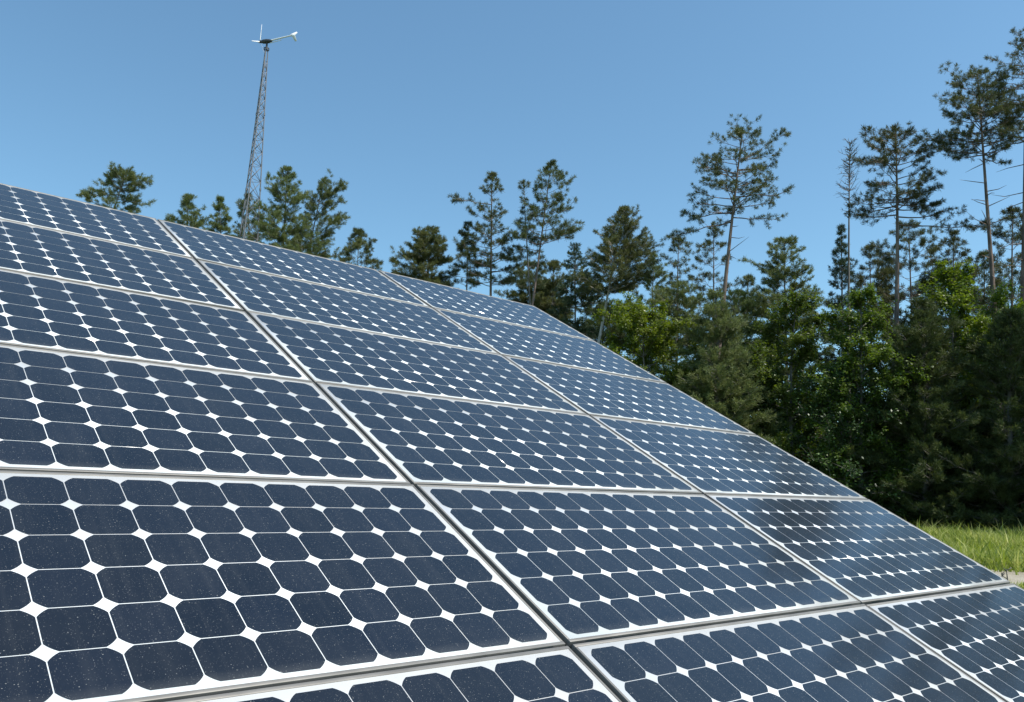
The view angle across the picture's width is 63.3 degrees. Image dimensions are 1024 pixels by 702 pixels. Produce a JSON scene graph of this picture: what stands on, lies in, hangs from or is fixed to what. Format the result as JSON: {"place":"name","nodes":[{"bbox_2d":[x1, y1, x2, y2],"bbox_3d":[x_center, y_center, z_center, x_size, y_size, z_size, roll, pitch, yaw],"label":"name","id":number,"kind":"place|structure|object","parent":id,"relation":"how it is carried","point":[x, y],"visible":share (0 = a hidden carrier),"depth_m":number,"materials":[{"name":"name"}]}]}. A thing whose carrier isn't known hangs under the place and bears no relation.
{"place":"outdoors","nodes":[
{"label":"outdoors","id":0,"kind":"place"},
{"bbox_2d":[0,0,1023,421],"label":"sky","id":1,"kind":"structure","parent":0,"point":[411,104],"materials":[{"name":"blue"}]},
{"bbox_2d":[906,514,1023,588],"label":"grass","id":2,"kind":"structure","parent":0,"point":[996,549],"depth_m":25.01,"materials":[{"name":"green plant"}]},
{"bbox_2d":[992,570,1023,583],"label":"path","id":3,"kind":"structure","parent":0,"point":[1013,577],"depth_m":18.89,"materials":[{"name":"beige concrete"}]},
{"bbox_3d":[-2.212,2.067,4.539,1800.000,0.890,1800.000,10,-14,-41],"label":"ground","id":4,"kind":"structure","parent":0,"visible":0},
{"bbox_2d":[76,161,155,213],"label":"pine tree","id":5,"kind":"object","parent":4,"relation":"on","point":[130,175],"visible":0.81,"depth_m":60.34,"materials":[{"name":"green plant"}]},
{"bbox_2d":[164,192,211,229],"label":"pine tree","id":6,"kind":"object","parent":4,"relation":"on","point":[186,204],"visible":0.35,"depth_m":59.81,"materials":[{"name":"green plant"}]},
{"bbox_2d":[205,194,236,236],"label":"pine tree","id":7,"kind":"object","parent":4,"relation":"on","point":[223,226],"visible":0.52,"depth_m":62.72,"materials":[{"name":"green plant"}]},
{"bbox_2d":[231,191,263,241],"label":"pine tree","id":8,"kind":"object","parent":4,"relation":"on","point":[239,214],"visible":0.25,"depth_m":60.30,"materials":[{"name":"green plant"}]},
{"bbox_2d":[239,26,296,241],"bbox_3d":[-17.008,-6.165,54.343,3.450,33.456,2.597,6,-12,-25],"label":"wind turbine","id":9,"kind":"object","parent":4,"relation":"on","point":[266,42],"visible":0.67,"depth_m":55.69,"materials":[{"name":"metal"}]},
{"bbox_2d":[245,164,329,256],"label":"pine tree","id":10,"kind":"object","parent":4,"relation":"on","point":[272,231],"visible":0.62,"depth_m":55.79,"materials":[{"name":"green plant"}]},
{"bbox_2d":[269,168,367,259],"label":"pine tree","id":11,"kind":"object","parent":4,"relation":"on","point":[327,194],"visible":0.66,"depth_m":57.34,"materials":[{"name":"green plant"}]},
{"bbox_2d":[333,227,388,271],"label":"pine tree","id":12,"kind":"object","parent":4,"relation":"on","point":[360,232],"visible":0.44,"depth_m":66.81,"materials":[{"name":"green plant"}]},
{"bbox_2d":[388,224,460,287],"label":"pine tree","id":13,"kind":"object","parent":4,"relation":"on","point":[422,255],"visible":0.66,"depth_m":61.10,"materials":[{"name":"green plant"}]},
{"bbox_2d":[447,220,482,289],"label":"pine tree","id":14,"kind":"object","parent":4,"relation":"on","point":[465,227],"visible":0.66,"depth_m":60.96,"materials":[{"name":"green plant"}]},
{"bbox_2d":[447,171,522,295],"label":"pine tree","id":15,"kind":"object","parent":4,"relation":"on","point":[502,241],"visible":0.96,"depth_m":60.24,"materials":[{"name":"green plant"}]},
{"bbox_2d":[503,179,548,304],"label":"pine tree","id":16,"kind":"object","parent":4,"relation":"on","point":[514,259],"visible":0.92,"depth_m":59.27,"materials":[{"name":"green plant"}]},
{"bbox_2d":[493,259,571,311],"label":"pine tree","id":17,"kind":"object","parent":4,"relation":"on","point":[521,295],"visible":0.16,"depth_m":68.80,"materials":[{"name":"green plant"}]},
{"bbox_2d":[505,158,585,305],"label":"pine tree","id":18,"kind":"object","parent":4,"relation":"on","point":[559,233],"visible":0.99,"depth_m":58.28,"materials":[{"name":"green plant"}]},
{"bbox_2d":[528,258,577,323],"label":"pine tree","id":19,"kind":"object","parent":4,"relation":"on","point":[553,264],"visible":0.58,"depth_m":67.39,"materials":[{"name":"green plant"}]},
{"bbox_2d":[546,242,610,338],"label":"spruce tree","id":20,"kind":"object","parent":4,"relation":"on","point":[591,330],"visible":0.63,"depth_m":54.16,"materials":[{"name":"green plant"}]},
{"bbox_2d":[571,297,642,360],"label":"tree","id":21,"kind":"object","parent":4,"relation":"on","point":[614,328],"visible":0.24,"depth_m":57.94,"materials":[{"name":"green plant"}]},
{"bbox_2d":[569,203,663,343],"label":"pine tree","id":22,"kind":"object","parent":4,"relation":"on","point":[628,252],"visible":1,"depth_m":50.39,"materials":[{"name":"green plant"}]},
{"bbox_2d":[623,250,674,369],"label":"pine tree","id":23,"kind":"object","parent":4,"relation":"on","point":[657,269],"visible":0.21,"depth_m":62.77,"materials":[{"name":"green plant"}]},
{"bbox_2d":[589,290,714,400],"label":"leafy tree","id":24,"kind":"object","parent":4,"relation":"on","point":[633,320],"visible":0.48,"depth_m":42.62,"materials":[{"name":"green plant"}]},
{"bbox_2d":[628,278,713,392],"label":"pine tree","id":25,"kind":"object","parent":4,"relation":"on","point":[684,302],"visible":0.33,"depth_m":54.55,"materials":[{"name":"green plant"}]},
{"bbox_2d":[647,234,704,363],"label":"pine tree","id":26,"kind":"object","parent":4,"relation":"on","point":[677,241],"visible":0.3,"depth_m":58.76,"materials":[{"name":"green plant"}]},
{"bbox_2d":[671,224,764,346],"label":"pine tree","id":27,"kind":"object","parent":4,"relation":"on","point":[707,243],"visible":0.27,"depth_m":60.30,"materials":[{"name":"green plant"}]},
{"bbox_2d":[659,114,794,401],"bbox_3d":[12.929,-1.871,47.694,6.434,23.425,6.572,10,-14,-41],"label":"pine tree","id":28,"kind":"object","parent":4,"relation":"on","point":[716,168],"visible":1,"depth_m":48.67,"materials":[{"name":"green plant"}]},
{"bbox_2d":[673,287,792,441],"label":"pine tree","id":29,"kind":"object","parent":4,"relation":"on","point":[710,387],"visible":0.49,"depth_m":40.18,"materials":[{"name":"green plant"}]},
{"bbox_2d":[692,287,786,409],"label":"pine tree","id":30,"kind":"object","parent":4,"relation":"on","point":[749,331],"visible":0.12,"depth_m":52.69,"materials":[{"name":"green plant"}]},
{"bbox_2d":[712,346,785,444],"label":"leafy tree","id":31,"kind":"object","parent":4,"relation":"on","point":[762,408],"visible":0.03,"depth_m":42.39,"materials":[{"name":"green plant"}]},
{"bbox_2d":[730,273,778,363],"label":"pine tree","id":32,"kind":"object","parent":4,"relation":"on","point":[748,277],"visible":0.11,"depth_m":61.20,"materials":[{"name":"green plant"}]},
{"bbox_2d":[737,233,844,426],"bbox_3d":[17.815,1.587,53.758,7.434,18.955,7.289,10,-14,-41],"label":"pine tree","id":33,"kind":"object","parent":4,"relation":"on","point":[775,274],"visible":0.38,"depth_m":54.20,"materials":[{"name":"green plant"}]},
{"bbox_2d":[736,287,855,470],"bbox_3d":[13.997,2.693,41.326,6.474,12.047,5.786,2,-11,-5],"label":"leafy tree","id":34,"kind":"object","parent":4,"relation":"on","point":[766,376],"visible":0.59,"depth_m":41.15,"materials":[{"name":"green plant"}]},
{"bbox_2d":[814,223,873,418],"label":"spruce tree","id":35,"kind":"object","parent":4,"relation":"on","point":[840,245],"visible":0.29,"depth_m":55.40,"materials":[{"name":"green plant"}]},
{"bbox_2d":[836,137,862,436],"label":"dead pine tree","id":36,"kind":"object","parent":4,"relation":"on","point":[849,176],"visible":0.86,"depth_m":48.61,"materials":[{"name":"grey plant"}]},
{"bbox_2d":[790,362,914,516],"bbox_3d":[15.215,4.787,38.725,6.304,8.536,6.557,10,-14,-41],"label":"leafy tree","id":37,"kind":"object","parent":4,"relation":"on","point":[832,430],"visible":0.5,"depth_m":37.90,"materials":[{"name":"green plant"}]},
{"bbox_2d":[692,306,1023,527],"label":"forest","id":38,"kind":"object","parent":4,"relation":"on","point":[919,516],"visible":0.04,"depth_m":45.73,"materials":[{"name":"green plant"}]},
{"bbox_2d":[828,241,894,372],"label":"pine tree","id":39,"kind":"object","parent":4,"relation":"on","point":[860,278],"visible":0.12,"depth_m":59.51,"materials":[{"name":"green plant"}]},
{"bbox_2d":[801,282,938,496],"bbox_3d":[16.225,2.408,38.538,5.693,11.702,5.431,3,-11,-9],"label":"leafy tree","id":40,"kind":"object","parent":4,"relation":"on","point":[877,353],"visible":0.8,"depth_m":38.29,"materials":[{"name":"green plant"}]},
{"bbox_2d":[858,218,979,386],"bbox_3d":[26.208,1.045,54.305,7.990,20.385,8.235,10,-14,-41],"label":"pine tree","id":41,"kind":"object","parent":4,"relation":"on","point":[889,271],"visible":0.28,"depth_m":55.14,"materials":[{"name":"green plant"}]},
{"bbox_2d":[843,121,997,443],"bbox_3d":[21.371,-1.754,41.921,7.734,21.316,4.969,-2,-11,13],"label":"pine tree","id":42,"kind":"object","parent":4,"relation":"on","point":[912,194],"visible":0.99,"depth_m":43.52,"materials":[{"name":"green plant"}]},
{"bbox_2d":[834,297,1022,528],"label":"pine tree","id":43,"kind":"object","parent":4,"relation":"on","point":[910,341],"visible":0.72,"depth_m":37.20,"materials":[{"name":"green plant"}]},
{"bbox_2d":[865,256,1021,476],"bbox_3d":[21.145,1.866,39.790,6.202,13.360,7.090,10,-14,-41],"label":"leafy tree","id":44,"kind":"object","parent":4,"relation":"on","point":[960,299],"visible":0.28,"depth_m":39.92,"materials":[{"name":"green plant"}]},
{"bbox_2d":[907,228,1004,376],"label":"pine tree","id":45,"kind":"object","parent":4,"relation":"on","point":[963,253],"visible":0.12,"depth_m":52.68,"materials":[{"name":"green plant"}]},
{"bbox_2d":[914,56,1023,411],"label":"pine tree","id":46,"kind":"object","parent":4,"relation":"on","point":[1007,111],"visible":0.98,"depth_m":42.82,"materials":[{"name":"green plant"}]},
{"bbox_2d":[919,306,1023,529],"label":"pine tree","id":47,"kind":"object","parent":4,"relation":"on","point":[1006,321],"visible":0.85,"depth_m":35.90,"materials":[{"name":"green plant"}]},
{"bbox_2d":[956,250,1010,371],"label":"pine tree","id":48,"kind":"object","parent":4,"relation":"on","point":[981,254],"visible":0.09,"depth_m":55.14,"materials":[{"name":"green plant"}]},
{"bbox_2d":[950,204,1021,355],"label":"pine tree","id":49,"kind":"object","parent":4,"relation":"on","point":[1009,211],"visible":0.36,"depth_m":48.49,"materials":[{"name":"green plant"}]},
{"bbox_2d":[956,277,1023,443],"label":"leafy tree","id":50,"kind":"object","parent":4,"relation":"on","point":[1000,295],"visible":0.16,"depth_m":40.31,"materials":[{"name":"green plant"}]},
{"bbox_2d":[971,26,1023,432],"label":"pine tree","id":51,"kind":"object","parent":4,"relation":"on","point":[1015,68],"visible":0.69,"depth_m":43.10,"materials":[{"name":"green plant"}]},
{"bbox_3d":[-0.236,0.762,3.748,4.720,3.292,4.056,10,-14,-41],"label":"panel rack","id":52,"kind":"object","parent":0,"visible":0},
{"bbox_2d":[0,183,192,257],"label":"solar panel","id":53,"kind":"object","parent":52,"relation":"on","point":[36,208],"visible":0.94,"depth_m":4.45,"materials":[{"name":"glass"}]},
{"bbox_2d":[0,219,243,310],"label":"solar panel","id":54,"kind":"object","parent":52,"relation":"on","point":[38,251],"visible":0.93,"depth_m":3.81,"materials":[{"name":"glass"}]},
{"bbox_2d":[0,269,312,381],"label":"solar panel","id":55,"kind":"object","parent":52,"relation":"on","point":[43,312],"visible":0.94,"depth_m":3.18,"materials":[{"name":"glass"}]},
{"bbox_2d":[0,344,410,483],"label":"solar panel","id":56,"kind":"object","parent":52,"relation":"on","point":[67,412],"visible":0.97,"depth_m":2.53,"materials":[{"name":"glass"}]},
{"bbox_2d":[0,470,564,701],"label":"solar panel","id":57,"kind":"object","parent":52,"relation":"on","point":[130,588],"visible":0.94,"depth_m":1.86,"materials":[{"name":"glass"}]},
{"bbox_2d":[158,219,429,306],"bbox_3d":[-1.359,-0.531,5.298,1.565,0.042,0.806,10,16,-41],"label":"solar panel","id":58,"kind":"object","parent":52,"relation":"on","point":[210,246],"visible":0.91,"depth_m":5.20,"materials":[{"name":"glass"}]},
{"bbox_2d":[197,259,498,353],"bbox_3d":[-0.893,-0.220,4.703,1.565,0.042,0.806,10,16,-41],"label":"solar panel","id":59,"kind":"object","parent":52,"relation":"on","point":[246,290],"visible":0.93,"depth_m":4.60,"materials":[{"name":"glass"}]},
{"bbox_2d":[166,646,621,701],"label":"solar panel","id":60,"kind":"object","parent":52,"relation":"on","point":[562,674],"visible":1,"depth_m":1.80,"materials":[{"name":"glass"}]},
{"bbox_2d":[247,311,585,413],"bbox_3d":[-0.431,0.089,4.109,1.565,0.042,0.806,10,16,-40],"label":"solar panel","id":61,"kind":"object","parent":52,"relation":"on","point":[323,353],"visible":0.94,"depth_m":3.99,"materials":[{"name":"glass"}]},
{"bbox_2d":[378,270,593,340],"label":"solar panel","id":62,"kind":"object","parent":52,"relation":"on","point":[444,297],"visible":0.91,"depth_m":6.25,"materials":[{"name":"glass"}]},
{"bbox_2d":[316,382,701,493],"bbox_3d":[0.031,0.398,3.514,1.565,0.041,0.806,10,16,-41],"label":"solar panel","id":63,"kind":"object","parent":52,"relation":"on","point":[414,439],"visible":0.92,"depth_m":3.38,"materials":[{"name":"glass"}]},
{"bbox_2d":[433,308,665,382],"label":"solar panel","id":64,"kind":"object","parent":52,"relation":"on","point":[511,340],"visible":0.89,"depth_m":5.65,"materials":[{"name":"glass"}]},
{"bbox_2d":[503,355,755,434],"bbox_3d":[0.752,0.299,5.137,1.565,0.040,0.806,10,16,-41],"label":"solar panel","id":65,"kind":"object","parent":52,"relation":"on","point":[594,393],"visible":0.9,"depth_m":5.04,"materials":[{"name":"glass"}]},
{"bbox_2d":[416,484,860,648],"bbox_3d":[0.496,0.708,2.920,1.565,0.041,0.806,10,16,-41],"label":"solar panel","id":66,"kind":"object","parent":52,"relation":"on","point":[570,567],"visible":0.95,"depth_m":2.75,"materials":[{"name":"glass"}]},
{"bbox_2d":[590,415,866,498],"bbox_3d":[1.215,0.608,4.543,1.565,0.041,0.806,10,16,-41],"label":"solar panel","id":67,"kind":"object","parent":52,"relation":"on","point":[705,461],"visible":0.84,"depth_m":4.44,"materials":[{"name":"glass"}]},
{"bbox_2d":[571,604,1004,701],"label":"solar panel","id":68,"kind":"object","parent":52,"relation":"on","point":[859,653],"visible":0.94,"depth_m":2.44,"materials":[{"name":"glass"}]},
{"bbox_2d":[705,494,1009,604],"bbox_3d":[1.676,0.917,3.949,1.565,0.041,0.806,10,16,-41],"label":"solar panel","id":69,"kind":"object","parent":52,"relation":"on","point":[865,551],"visible":0.91,"depth_m":3.83,"materials":[{"name":"glass"}]},
{"bbox_2d":[866,583,1023,701],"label":"solar panel","id":70,"kind":"object","parent":52,"relation":"on","point":[977,635],"visible":0.91,"depth_m":3.22,"materials":[{"name":"glass"}]}
]}

